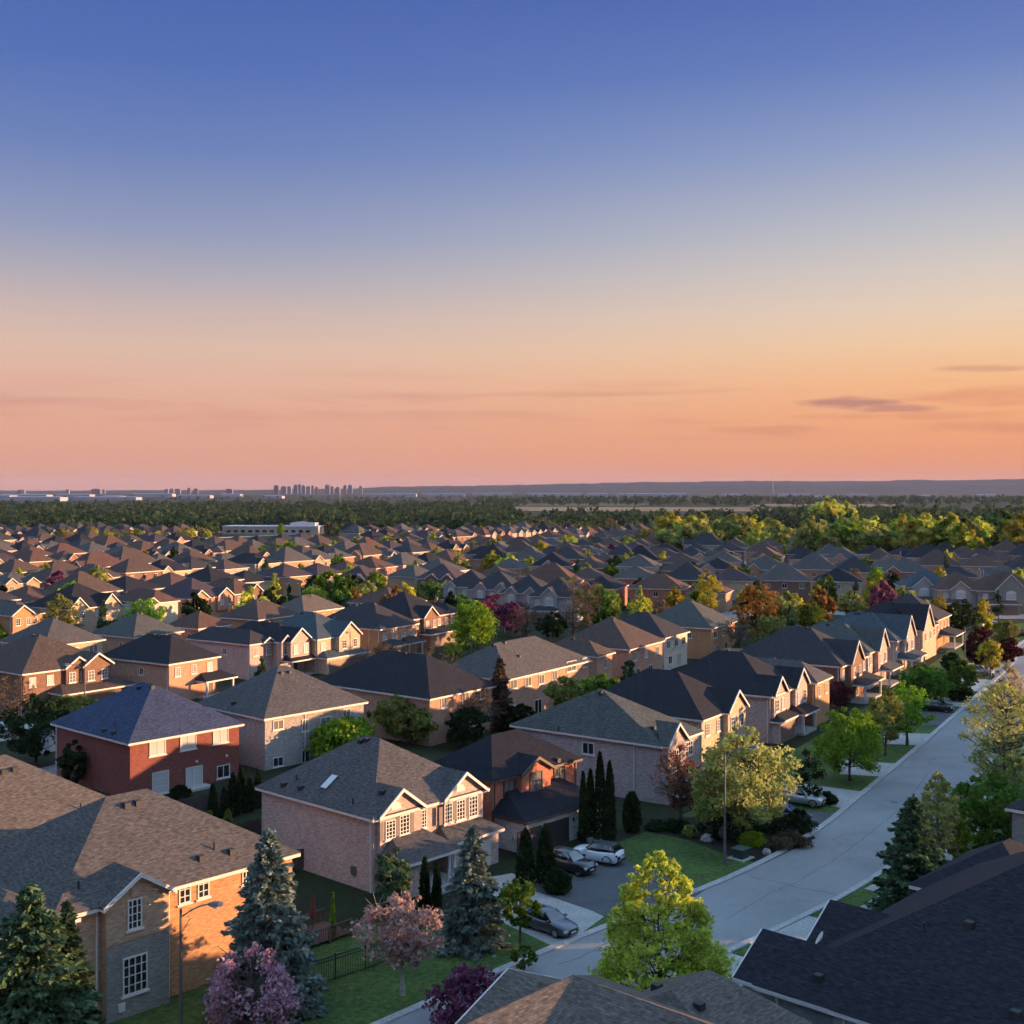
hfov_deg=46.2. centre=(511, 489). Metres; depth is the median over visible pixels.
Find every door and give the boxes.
[49,737,54,751]
[74,689,123,701]
[152,770,168,794]
[186,765,202,786]
[208,682,212,692]
[293,662,297,669]
[302,749,309,762]
[329,655,366,673]
[390,647,405,651]
[432,633,454,647]
[479,838,490,865]
[517,825,541,853]
[530,613,552,621]
[534,698,541,712]
[548,817,568,845]
[677,653,680,665]
[781,720,794,742]
[987,606,1017,614]
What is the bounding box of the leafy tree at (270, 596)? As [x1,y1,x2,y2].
[263,586,288,604]
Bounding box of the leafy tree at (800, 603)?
[783,593,805,616]
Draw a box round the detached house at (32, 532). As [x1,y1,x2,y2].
[22,528,55,537]
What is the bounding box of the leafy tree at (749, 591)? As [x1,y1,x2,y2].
[729,579,780,642]
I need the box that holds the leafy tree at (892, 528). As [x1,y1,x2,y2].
[877,525,898,549]
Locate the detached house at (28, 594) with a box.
[6,585,53,603]
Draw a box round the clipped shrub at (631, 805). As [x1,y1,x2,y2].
[621,791,643,832]
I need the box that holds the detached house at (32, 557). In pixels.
[12,550,54,566]
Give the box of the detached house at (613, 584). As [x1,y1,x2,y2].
[582,575,628,607]
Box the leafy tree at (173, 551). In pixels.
[166,546,178,557]
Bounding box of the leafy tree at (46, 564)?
[40,562,49,568]
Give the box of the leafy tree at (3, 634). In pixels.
[0,623,7,638]
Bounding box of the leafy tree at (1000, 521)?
[986,510,1016,544]
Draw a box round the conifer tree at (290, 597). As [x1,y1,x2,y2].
[286,583,292,601]
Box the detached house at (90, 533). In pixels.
[81,530,100,537]
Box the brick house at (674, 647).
[621,611,689,669]
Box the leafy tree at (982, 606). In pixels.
[976,597,995,626]
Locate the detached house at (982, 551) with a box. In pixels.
[973,548,993,554]
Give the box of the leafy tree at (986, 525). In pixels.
[973,516,996,537]
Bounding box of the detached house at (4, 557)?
[0,553,23,563]
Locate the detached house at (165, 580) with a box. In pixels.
[146,572,187,587]
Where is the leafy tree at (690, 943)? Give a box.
[587,850,738,990]
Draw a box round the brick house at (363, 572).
[339,565,385,590]
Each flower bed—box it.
[404,894,454,928]
[444,935,511,958]
[640,817,814,861]
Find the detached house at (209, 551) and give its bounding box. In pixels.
[192,545,224,557]
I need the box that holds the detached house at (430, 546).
[421,542,445,551]
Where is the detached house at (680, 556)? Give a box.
[661,552,699,564]
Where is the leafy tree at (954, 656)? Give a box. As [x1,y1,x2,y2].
[939,652,960,671]
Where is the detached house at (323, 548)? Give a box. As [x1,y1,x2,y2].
[316,545,343,551]
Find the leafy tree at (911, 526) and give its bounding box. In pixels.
[887,520,930,548]
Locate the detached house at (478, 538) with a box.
[463,534,485,551]
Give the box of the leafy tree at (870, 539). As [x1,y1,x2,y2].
[849,517,875,545]
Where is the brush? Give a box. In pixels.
[23,514,791,535]
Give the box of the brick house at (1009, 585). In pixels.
[975,571,1023,614]
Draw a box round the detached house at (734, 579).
[716,567,756,599]
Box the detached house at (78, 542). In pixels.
[67,538,102,546]
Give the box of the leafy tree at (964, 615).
[943,598,982,639]
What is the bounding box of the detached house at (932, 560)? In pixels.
[914,549,960,572]
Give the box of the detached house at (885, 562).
[871,557,897,568]
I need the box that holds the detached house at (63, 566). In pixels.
[39,560,79,572]
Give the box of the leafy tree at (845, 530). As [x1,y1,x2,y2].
[815,518,867,552]
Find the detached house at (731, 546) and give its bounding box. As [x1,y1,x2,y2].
[713,541,744,565]
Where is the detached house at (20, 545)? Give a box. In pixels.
[10,541,43,549]
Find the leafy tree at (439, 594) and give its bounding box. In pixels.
[434,580,448,597]
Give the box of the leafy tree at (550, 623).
[535,611,567,639]
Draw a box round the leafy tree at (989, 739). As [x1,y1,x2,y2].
[955,678,1023,803]
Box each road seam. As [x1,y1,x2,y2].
[560,940,612,963]
[726,884,791,918]
[751,877,834,894]
[793,772,927,883]
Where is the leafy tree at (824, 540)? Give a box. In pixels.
[813,529,843,549]
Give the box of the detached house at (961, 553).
[950,546,977,561]
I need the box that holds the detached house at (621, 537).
[616,534,631,540]
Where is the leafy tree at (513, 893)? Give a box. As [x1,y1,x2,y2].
[497,878,541,951]
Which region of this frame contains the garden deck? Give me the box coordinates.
[301,908,351,947]
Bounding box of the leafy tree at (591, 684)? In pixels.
[577,673,620,695]
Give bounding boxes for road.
[42,610,751,774]
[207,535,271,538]
[388,642,1023,1023]
[828,611,1023,618]
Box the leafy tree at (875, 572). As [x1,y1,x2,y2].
[864,566,885,590]
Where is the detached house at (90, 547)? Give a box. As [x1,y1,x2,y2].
[76,542,109,552]
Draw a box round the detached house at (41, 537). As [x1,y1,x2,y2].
[32,533,52,541]
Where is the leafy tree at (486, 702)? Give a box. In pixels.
[457,687,509,739]
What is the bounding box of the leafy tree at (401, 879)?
[374,846,413,911]
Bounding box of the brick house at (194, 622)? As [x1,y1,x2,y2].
[169,611,231,641]
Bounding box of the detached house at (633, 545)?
[626,541,651,549]
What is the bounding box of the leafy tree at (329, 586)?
[315,569,340,599]
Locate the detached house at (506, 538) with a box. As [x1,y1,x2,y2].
[500,534,514,542]
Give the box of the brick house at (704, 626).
[656,599,736,658]
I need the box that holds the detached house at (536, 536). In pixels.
[527,534,547,540]
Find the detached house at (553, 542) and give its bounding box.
[542,538,562,545]
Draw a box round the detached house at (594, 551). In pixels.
[578,545,607,556]
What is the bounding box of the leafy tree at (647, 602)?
[626,594,652,614]
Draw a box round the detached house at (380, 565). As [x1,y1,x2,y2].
[354,556,397,585]
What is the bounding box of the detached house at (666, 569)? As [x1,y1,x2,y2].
[659,561,697,574]
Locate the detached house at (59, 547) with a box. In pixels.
[45,543,87,555]
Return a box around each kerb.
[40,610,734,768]
[370,640,1023,1023]
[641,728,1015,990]
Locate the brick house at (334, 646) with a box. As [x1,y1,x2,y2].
[279,611,370,674]
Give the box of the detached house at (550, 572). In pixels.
[533,562,583,586]
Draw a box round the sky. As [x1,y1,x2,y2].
[0,0,1023,490]
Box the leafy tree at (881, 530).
[871,522,891,551]
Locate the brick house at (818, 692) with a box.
[755,657,832,726]
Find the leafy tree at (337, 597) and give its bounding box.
[329,585,351,607]
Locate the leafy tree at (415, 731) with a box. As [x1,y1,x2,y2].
[389,702,438,743]
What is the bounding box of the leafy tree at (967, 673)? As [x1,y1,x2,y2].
[940,657,978,700]
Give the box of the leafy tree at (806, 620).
[797,604,827,626]
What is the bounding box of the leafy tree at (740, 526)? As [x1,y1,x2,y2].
[723,520,752,540]
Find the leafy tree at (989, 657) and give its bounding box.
[975,640,1003,676]
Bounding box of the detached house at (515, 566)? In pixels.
[491,558,529,578]
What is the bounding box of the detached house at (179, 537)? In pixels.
[166,532,196,543]
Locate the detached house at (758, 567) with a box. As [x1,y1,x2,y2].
[747,557,778,582]
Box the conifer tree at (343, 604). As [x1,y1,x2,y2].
[341,598,346,606]
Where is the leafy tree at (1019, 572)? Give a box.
[1012,567,1023,578]
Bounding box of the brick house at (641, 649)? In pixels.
[568,616,664,681]
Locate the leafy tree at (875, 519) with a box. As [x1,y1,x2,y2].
[867,515,887,546]
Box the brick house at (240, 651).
[186,626,273,679]
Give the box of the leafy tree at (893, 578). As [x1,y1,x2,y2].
[883,570,899,588]
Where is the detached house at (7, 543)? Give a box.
[0,539,13,545]
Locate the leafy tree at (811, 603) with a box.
[803,599,826,613]
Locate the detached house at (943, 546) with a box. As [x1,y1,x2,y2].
[935,542,955,552]
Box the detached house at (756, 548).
[745,542,779,563]
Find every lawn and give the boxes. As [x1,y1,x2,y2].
[98,623,1023,1023]
[732,734,1023,956]
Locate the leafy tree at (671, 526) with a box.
[651,522,673,532]
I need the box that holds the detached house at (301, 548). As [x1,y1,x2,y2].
[292,545,312,552]
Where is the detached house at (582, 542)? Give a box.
[572,538,593,547]
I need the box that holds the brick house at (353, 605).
[326,603,361,618]
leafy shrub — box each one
[421,963,501,1023]
[510,945,537,970]
[644,819,664,831]
[664,818,690,834]
[681,824,696,837]
[696,822,718,833]
[703,814,743,842]
[746,808,790,834]
[769,835,792,850]
[784,807,818,833]
[784,831,813,848]
[793,749,826,796]
[821,790,838,804]
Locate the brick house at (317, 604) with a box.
[280,594,344,615]
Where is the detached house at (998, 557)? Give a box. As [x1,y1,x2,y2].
[983,552,1013,563]
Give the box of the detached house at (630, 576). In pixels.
[612,565,653,597]
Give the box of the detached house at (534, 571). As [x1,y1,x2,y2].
[521,563,547,577]
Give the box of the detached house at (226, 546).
[211,539,242,552]
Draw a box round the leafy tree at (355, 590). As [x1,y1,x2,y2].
[350,588,362,599]
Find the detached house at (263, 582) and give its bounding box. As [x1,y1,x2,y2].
[232,570,272,595]
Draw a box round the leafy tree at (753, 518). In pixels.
[749,514,764,528]
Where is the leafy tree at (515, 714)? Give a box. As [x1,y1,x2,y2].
[502,703,536,729]
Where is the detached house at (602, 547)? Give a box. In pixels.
[593,543,611,552]
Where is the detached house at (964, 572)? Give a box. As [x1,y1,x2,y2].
[942,566,977,580]
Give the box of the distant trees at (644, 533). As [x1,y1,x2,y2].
[0,509,977,591]
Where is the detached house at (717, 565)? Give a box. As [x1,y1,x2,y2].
[698,557,736,574]
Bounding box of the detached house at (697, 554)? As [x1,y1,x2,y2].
[680,547,707,564]
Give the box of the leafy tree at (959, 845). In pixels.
[940,808,974,858]
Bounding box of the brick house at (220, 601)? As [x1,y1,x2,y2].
[159,577,234,618]
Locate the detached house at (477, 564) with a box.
[470,545,510,572]
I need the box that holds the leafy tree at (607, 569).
[604,563,619,576]
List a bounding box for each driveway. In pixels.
[0,724,33,740]
[490,873,603,948]
[523,860,703,915]
[709,953,742,986]
[771,811,833,831]
[776,916,817,939]
[804,784,859,807]
[840,760,893,775]
[865,878,886,890]
[884,733,928,744]
[913,712,953,724]
[944,697,966,706]
[961,678,990,691]
[968,663,1003,675]
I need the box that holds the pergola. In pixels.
[721,648,741,651]
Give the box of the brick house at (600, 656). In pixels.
[554,637,615,679]
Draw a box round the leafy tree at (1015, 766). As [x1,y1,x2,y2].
[997,749,1023,829]
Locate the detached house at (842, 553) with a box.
[825,546,859,563]
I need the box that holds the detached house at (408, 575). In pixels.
[386,565,428,589]
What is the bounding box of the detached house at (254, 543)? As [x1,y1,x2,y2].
[241,539,270,548]
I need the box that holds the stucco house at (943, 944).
[731,839,1023,1023]
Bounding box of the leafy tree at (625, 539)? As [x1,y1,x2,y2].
[618,535,631,541]
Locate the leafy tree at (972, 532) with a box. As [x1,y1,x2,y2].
[962,525,984,545]
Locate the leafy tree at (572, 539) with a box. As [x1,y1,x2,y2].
[568,535,577,544]
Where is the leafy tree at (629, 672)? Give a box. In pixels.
[620,660,635,680]
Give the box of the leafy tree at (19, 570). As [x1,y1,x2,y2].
[16,567,22,574]
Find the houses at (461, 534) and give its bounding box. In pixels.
[0,522,652,543]
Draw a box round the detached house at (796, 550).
[784,546,812,563]
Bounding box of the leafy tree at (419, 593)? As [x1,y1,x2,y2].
[414,586,428,599]
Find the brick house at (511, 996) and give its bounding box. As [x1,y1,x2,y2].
[455,968,813,1023]
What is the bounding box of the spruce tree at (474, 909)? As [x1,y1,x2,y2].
[435,824,513,962]
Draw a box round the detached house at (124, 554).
[111,548,157,563]
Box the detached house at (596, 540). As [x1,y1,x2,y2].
[587,537,603,543]
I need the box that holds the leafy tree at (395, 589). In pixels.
[378,584,401,602]
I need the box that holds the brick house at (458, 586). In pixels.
[439,569,486,602]
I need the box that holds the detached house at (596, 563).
[570,556,610,574]
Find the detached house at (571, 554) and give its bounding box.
[555,547,588,564]
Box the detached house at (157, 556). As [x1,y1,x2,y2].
[151,553,173,560]
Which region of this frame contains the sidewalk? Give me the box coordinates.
[860,746,1023,909]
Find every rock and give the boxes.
[700,833,712,842]
[762,848,770,854]
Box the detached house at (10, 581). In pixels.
[0,572,41,591]
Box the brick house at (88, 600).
[27,583,126,631]
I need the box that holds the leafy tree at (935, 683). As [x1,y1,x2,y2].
[898,664,956,700]
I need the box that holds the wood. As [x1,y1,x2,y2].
[0,494,1023,535]
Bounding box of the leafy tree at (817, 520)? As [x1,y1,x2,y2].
[807,511,823,521]
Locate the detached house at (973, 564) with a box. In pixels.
[957,554,1001,579]
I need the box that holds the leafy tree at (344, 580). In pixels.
[337,573,357,594]
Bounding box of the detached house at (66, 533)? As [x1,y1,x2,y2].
[57,532,74,537]
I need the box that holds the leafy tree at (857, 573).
[849,567,861,576]
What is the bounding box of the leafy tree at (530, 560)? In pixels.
[524,556,534,571]
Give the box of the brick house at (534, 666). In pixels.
[450,636,592,712]
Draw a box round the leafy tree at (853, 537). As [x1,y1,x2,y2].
[827,515,866,552]
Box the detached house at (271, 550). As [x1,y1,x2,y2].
[262,547,279,553]
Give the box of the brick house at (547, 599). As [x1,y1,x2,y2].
[527,577,582,621]
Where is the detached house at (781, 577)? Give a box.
[757,562,811,601]
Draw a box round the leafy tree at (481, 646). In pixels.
[453,639,490,658]
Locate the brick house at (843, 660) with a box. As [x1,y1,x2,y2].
[739,625,884,705]
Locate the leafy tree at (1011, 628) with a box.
[991,619,1021,643]
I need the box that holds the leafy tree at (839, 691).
[829,681,854,710]
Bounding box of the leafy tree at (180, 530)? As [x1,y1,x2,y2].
[174,527,195,535]
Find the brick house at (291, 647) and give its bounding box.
[237,621,315,674]
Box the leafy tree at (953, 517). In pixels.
[938,511,964,527]
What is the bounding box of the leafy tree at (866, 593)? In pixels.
[862,577,881,607]
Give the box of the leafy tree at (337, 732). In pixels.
[304,715,377,758]
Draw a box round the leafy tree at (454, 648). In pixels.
[443,633,462,661]
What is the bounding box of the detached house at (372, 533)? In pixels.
[359,530,388,538]
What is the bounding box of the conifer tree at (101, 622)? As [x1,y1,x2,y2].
[96,600,110,628]
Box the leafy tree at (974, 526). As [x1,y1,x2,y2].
[961,519,984,541]
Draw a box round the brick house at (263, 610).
[218,598,297,627]
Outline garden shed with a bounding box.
[38,728,54,752]
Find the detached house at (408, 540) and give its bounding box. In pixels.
[400,538,421,545]
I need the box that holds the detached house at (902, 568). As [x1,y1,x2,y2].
[882,559,925,589]
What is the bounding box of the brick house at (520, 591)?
[498,575,548,618]
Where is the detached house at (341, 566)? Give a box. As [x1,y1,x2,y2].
[330,561,357,571]
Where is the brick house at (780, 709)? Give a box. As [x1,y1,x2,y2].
[678,649,819,743]
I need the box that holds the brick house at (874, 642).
[810,622,903,689]
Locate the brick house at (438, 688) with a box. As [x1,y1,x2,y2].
[319,650,496,745]
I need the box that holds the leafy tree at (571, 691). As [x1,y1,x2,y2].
[542,675,582,706]
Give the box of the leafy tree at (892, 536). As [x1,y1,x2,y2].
[886,530,900,548]
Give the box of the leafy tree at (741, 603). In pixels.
[736,595,770,626]
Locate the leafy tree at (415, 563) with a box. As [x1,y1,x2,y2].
[406,560,422,566]
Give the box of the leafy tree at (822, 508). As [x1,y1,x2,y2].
[817,502,838,515]
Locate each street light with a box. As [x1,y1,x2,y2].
[63,663,85,696]
[179,901,222,1023]
[367,627,385,656]
[723,745,758,864]
[964,624,983,683]
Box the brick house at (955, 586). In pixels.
[931,571,979,611]
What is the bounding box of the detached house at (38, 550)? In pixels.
[12,545,53,555]
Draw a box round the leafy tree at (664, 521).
[651,510,685,532]
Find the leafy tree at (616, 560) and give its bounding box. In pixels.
[606,555,622,575]
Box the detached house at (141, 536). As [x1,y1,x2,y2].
[136,532,153,538]
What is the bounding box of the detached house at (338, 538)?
[330,535,349,541]
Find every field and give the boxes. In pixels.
[471,503,648,505]
[491,507,771,510]
[752,504,895,506]
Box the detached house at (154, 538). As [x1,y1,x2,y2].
[141,533,174,543]
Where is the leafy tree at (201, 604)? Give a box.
[181,592,212,616]
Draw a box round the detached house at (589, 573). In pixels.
[574,567,610,584]
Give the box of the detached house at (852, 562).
[836,556,871,589]
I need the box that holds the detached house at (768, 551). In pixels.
[748,547,784,562]
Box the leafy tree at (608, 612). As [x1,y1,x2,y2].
[574,584,622,624]
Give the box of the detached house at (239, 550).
[228,545,269,556]
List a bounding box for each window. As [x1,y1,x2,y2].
[15,618,20,626]
[26,617,31,625]
[28,677,36,688]
[46,674,54,685]
[68,672,76,683]
[81,611,84,618]
[87,670,94,681]
[89,644,97,651]
[101,668,108,679]
[120,952,149,999]
[125,896,144,933]
[138,667,143,675]
[148,740,166,757]
[174,667,180,677]
[177,887,192,907]
[179,735,197,752]
[190,664,197,674]
[196,881,211,901]
[206,661,212,671]
[212,729,229,745]
[216,764,230,779]
[240,871,248,887]
[252,647,258,656]
[266,645,271,655]
[272,719,284,731]
[272,756,284,768]
[293,645,298,654]
[301,719,309,732]
[303,643,308,652]
[320,716,331,725]
[321,642,325,650]
[342,640,347,649]
[342,708,350,717]
[352,638,357,647]
[383,632,386,640]
[384,819,395,842]
[391,802,400,810]
[392,630,395,638]
[399,813,410,836]
[421,809,428,828]
[440,698,447,709]
[443,802,453,825]
[455,798,466,822]
[456,784,464,792]
[461,693,468,703]
[467,795,478,819]
[474,691,485,700]
[477,590,482,597]
[503,778,514,795]
[508,594,513,601]
[509,680,517,690]
[524,676,531,687]
[530,770,542,790]
[535,599,539,605]
[538,674,544,685]
[545,597,552,605]
[552,670,556,681]
[554,766,564,778]
[566,660,576,672]
[581,742,594,756]
[582,657,587,668]
[603,659,606,668]
[633,652,636,661]
[655,646,658,655]
[666,640,670,649]
[673,749,680,762]
[674,638,677,647]
[682,636,685,644]
[686,740,692,757]
[687,632,692,638]
[705,723,710,737]
[713,630,717,638]
[716,719,721,732]
[730,716,734,730]
[739,712,744,727]
[775,699,779,712]
[781,697,785,710]
[782,583,787,588]
[797,691,800,704]
[803,689,806,701]
[817,686,821,697]
[824,682,827,694]
[842,669,844,680]
[853,667,855,678]
[862,661,865,670]
[919,587,928,595]
[956,590,965,598]
[1006,591,1015,599]
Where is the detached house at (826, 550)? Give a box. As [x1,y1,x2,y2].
[815,543,837,557]
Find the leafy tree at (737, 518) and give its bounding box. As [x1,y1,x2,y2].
[711,513,753,539]
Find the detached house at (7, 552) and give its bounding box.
[0,549,16,555]
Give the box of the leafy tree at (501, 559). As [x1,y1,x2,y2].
[494,553,518,564]
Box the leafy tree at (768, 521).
[765,518,787,532]
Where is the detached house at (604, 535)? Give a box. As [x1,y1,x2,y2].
[586,531,617,539]
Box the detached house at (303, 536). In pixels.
[291,532,311,539]
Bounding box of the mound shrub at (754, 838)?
[737,830,767,847]
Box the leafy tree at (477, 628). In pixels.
[445,600,499,652]
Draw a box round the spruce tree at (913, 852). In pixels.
[862,793,949,911]
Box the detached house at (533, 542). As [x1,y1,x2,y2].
[528,539,551,549]
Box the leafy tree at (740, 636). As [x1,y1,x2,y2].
[722,613,754,648]
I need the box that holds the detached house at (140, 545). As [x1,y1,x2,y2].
[128,540,160,550]
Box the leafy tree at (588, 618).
[577,579,602,627]
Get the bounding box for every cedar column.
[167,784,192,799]
[206,783,218,816]
[217,786,228,819]
[223,808,233,823]
[227,771,240,817]
[234,765,247,814]
[242,777,257,811]
[253,771,261,808]
[417,856,430,910]
[430,860,442,912]
[577,770,589,842]
[585,768,596,839]
[591,751,607,839]
[601,760,617,840]
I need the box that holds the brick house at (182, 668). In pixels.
[103,633,237,699]
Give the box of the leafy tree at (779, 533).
[757,523,796,547]
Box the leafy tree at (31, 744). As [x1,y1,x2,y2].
[0,693,69,763]
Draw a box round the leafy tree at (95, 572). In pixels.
[89,565,112,581]
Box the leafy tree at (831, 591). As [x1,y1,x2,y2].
[813,573,838,601]
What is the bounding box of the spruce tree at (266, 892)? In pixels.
[198,827,331,1023]
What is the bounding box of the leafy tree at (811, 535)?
[790,521,824,551]
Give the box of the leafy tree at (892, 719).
[863,687,908,755]
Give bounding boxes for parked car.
[0,721,18,737]
[517,904,579,937]
[549,845,597,876]
[573,839,624,865]
[763,801,810,825]
[780,785,825,807]
[921,698,954,712]
[968,664,991,675]
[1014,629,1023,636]
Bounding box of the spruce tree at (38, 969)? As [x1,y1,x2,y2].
[0,882,106,1023]
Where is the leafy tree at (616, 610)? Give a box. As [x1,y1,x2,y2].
[599,590,621,619]
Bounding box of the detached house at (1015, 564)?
[1004,555,1023,572]
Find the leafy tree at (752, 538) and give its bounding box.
[745,526,772,546]
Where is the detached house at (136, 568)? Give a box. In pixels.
[107,558,163,580]
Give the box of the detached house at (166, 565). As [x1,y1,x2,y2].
[151,559,192,575]
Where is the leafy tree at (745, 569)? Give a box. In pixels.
[737,566,749,573]
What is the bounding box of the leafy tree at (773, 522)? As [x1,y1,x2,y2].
[764,520,788,545]
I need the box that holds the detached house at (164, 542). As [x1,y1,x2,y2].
[152,538,175,546]
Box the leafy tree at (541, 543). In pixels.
[534,540,547,550]
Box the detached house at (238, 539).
[227,536,247,542]
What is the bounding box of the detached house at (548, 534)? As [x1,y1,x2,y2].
[539,530,563,538]
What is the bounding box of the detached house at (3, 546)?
[0,542,17,552]
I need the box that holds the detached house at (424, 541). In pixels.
[417,538,439,544]
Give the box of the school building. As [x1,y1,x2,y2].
[222,521,324,534]
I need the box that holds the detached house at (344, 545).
[332,540,355,550]
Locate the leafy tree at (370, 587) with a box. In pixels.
[353,580,376,597]
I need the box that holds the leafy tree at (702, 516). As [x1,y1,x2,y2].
[689,511,709,526]
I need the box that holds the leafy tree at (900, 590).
[886,585,915,598]
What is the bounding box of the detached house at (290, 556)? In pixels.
[267,546,313,567]
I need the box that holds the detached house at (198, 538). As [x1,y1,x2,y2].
[193,536,205,540]
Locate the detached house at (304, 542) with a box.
[287,537,316,548]
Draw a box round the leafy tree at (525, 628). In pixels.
[510,602,540,637]
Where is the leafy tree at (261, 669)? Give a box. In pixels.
[254,656,265,676]
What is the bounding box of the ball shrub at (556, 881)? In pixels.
[541,868,572,895]
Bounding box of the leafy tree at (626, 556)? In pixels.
[620,551,633,561]
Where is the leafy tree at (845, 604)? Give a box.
[837,590,868,613]
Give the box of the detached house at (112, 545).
[105,542,132,548]
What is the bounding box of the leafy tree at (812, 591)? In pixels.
[806,585,827,616]
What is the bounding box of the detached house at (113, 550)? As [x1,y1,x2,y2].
[104,546,125,554]
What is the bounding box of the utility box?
[727,845,754,862]
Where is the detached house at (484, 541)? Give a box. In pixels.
[473,537,495,548]
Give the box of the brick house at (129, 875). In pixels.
[0,788,300,1023]
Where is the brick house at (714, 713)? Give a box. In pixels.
[605,668,749,770]
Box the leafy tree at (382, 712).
[372,692,413,734]
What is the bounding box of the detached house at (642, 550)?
[628,545,660,561]
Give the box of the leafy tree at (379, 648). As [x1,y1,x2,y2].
[373,641,394,652]
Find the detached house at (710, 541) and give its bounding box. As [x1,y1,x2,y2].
[682,533,725,550]
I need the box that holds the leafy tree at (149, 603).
[121,597,167,621]
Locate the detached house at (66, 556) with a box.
[48,550,80,562]
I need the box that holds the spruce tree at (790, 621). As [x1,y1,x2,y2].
[785,604,796,625]
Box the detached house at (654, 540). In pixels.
[645,536,662,546]
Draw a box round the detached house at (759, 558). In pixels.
[746,555,779,565]
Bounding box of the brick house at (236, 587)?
[208,577,263,610]
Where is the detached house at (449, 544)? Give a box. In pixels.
[437,539,468,555]
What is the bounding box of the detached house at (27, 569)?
[0,559,42,575]
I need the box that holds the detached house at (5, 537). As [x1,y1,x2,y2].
[0,532,18,542]
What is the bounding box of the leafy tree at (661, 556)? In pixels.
[657,551,665,562]
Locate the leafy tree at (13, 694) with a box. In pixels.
[0,673,37,740]
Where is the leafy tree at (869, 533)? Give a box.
[852,514,876,543]
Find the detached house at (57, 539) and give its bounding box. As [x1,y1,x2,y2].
[42,536,69,542]
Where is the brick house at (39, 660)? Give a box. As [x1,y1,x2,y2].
[0,633,136,715]
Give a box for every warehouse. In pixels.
[0,495,17,499]
[3,494,52,495]
[8,496,67,500]
[56,494,94,497]
[72,496,141,499]
[132,493,175,496]
[178,495,213,497]
[221,494,242,496]
[264,495,284,498]
[364,493,416,496]
[422,493,464,495]
[472,493,511,495]
[528,493,581,495]
[587,493,607,496]
[616,493,685,496]
[777,494,809,495]
[845,494,867,495]
[973,494,996,495]
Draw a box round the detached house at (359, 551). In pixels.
[344,543,384,561]
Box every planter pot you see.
[586,832,593,842]
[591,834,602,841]
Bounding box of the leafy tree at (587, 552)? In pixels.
[582,549,593,556]
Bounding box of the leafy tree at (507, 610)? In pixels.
[495,601,524,635]
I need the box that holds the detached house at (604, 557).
[595,553,613,562]
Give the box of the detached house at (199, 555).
[170,549,217,563]
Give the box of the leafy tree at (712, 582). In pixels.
[691,569,723,609]
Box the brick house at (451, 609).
[429,601,458,625]
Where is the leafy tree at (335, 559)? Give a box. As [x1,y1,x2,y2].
[329,553,347,566]
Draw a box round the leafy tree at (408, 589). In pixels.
[399,581,415,595]
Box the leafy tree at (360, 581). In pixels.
[347,574,364,595]
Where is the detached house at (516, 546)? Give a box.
[504,539,530,554]
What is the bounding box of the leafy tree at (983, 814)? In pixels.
[947,773,1022,849]
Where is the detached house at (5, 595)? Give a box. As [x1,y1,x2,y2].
[0,590,20,600]
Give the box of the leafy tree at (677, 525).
[655,521,683,540]
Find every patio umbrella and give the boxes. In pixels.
[309,893,315,928]
[329,892,336,935]
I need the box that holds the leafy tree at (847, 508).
[838,500,857,515]
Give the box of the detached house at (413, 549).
[392,543,431,556]
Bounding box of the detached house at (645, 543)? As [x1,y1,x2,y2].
[635,538,655,548]
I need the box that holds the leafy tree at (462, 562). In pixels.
[451,555,471,570]
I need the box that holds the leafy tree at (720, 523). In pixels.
[710,514,741,541]
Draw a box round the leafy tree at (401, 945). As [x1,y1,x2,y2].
[344,891,448,995]
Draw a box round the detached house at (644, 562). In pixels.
[615,554,661,573]
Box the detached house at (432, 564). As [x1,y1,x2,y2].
[419,558,469,572]
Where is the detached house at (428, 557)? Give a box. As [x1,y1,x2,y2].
[417,552,451,562]
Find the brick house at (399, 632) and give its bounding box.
[331,602,425,656]
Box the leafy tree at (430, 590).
[418,579,440,601]
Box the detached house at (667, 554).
[650,548,676,558]
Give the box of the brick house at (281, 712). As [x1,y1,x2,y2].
[196,665,368,770]
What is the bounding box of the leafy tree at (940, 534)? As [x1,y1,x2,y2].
[927,518,976,549]
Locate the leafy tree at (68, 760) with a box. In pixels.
[55,739,86,783]
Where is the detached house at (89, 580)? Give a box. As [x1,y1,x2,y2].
[43,571,122,596]
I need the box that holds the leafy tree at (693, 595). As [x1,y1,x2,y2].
[689,588,710,605]
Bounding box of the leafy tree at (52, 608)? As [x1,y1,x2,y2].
[42,593,80,625]
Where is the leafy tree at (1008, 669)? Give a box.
[983,658,1023,751]
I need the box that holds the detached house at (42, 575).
[27,567,70,588]
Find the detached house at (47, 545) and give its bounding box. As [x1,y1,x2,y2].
[32,540,58,549]
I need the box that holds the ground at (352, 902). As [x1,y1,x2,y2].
[0,494,1023,930]
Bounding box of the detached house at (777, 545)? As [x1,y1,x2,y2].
[753,538,783,554]
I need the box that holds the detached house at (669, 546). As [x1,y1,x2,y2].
[654,543,681,552]
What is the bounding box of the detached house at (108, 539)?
[94,534,127,545]
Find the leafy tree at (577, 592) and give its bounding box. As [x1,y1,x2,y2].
[574,583,611,620]
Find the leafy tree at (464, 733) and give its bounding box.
[444,706,489,745]
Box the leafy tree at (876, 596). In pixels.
[869,579,898,606]
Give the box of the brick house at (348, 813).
[255,735,504,897]
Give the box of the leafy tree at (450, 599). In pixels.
[444,591,455,604]
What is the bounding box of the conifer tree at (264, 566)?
[261,559,268,570]
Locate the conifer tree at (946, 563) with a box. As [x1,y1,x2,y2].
[943,556,949,568]

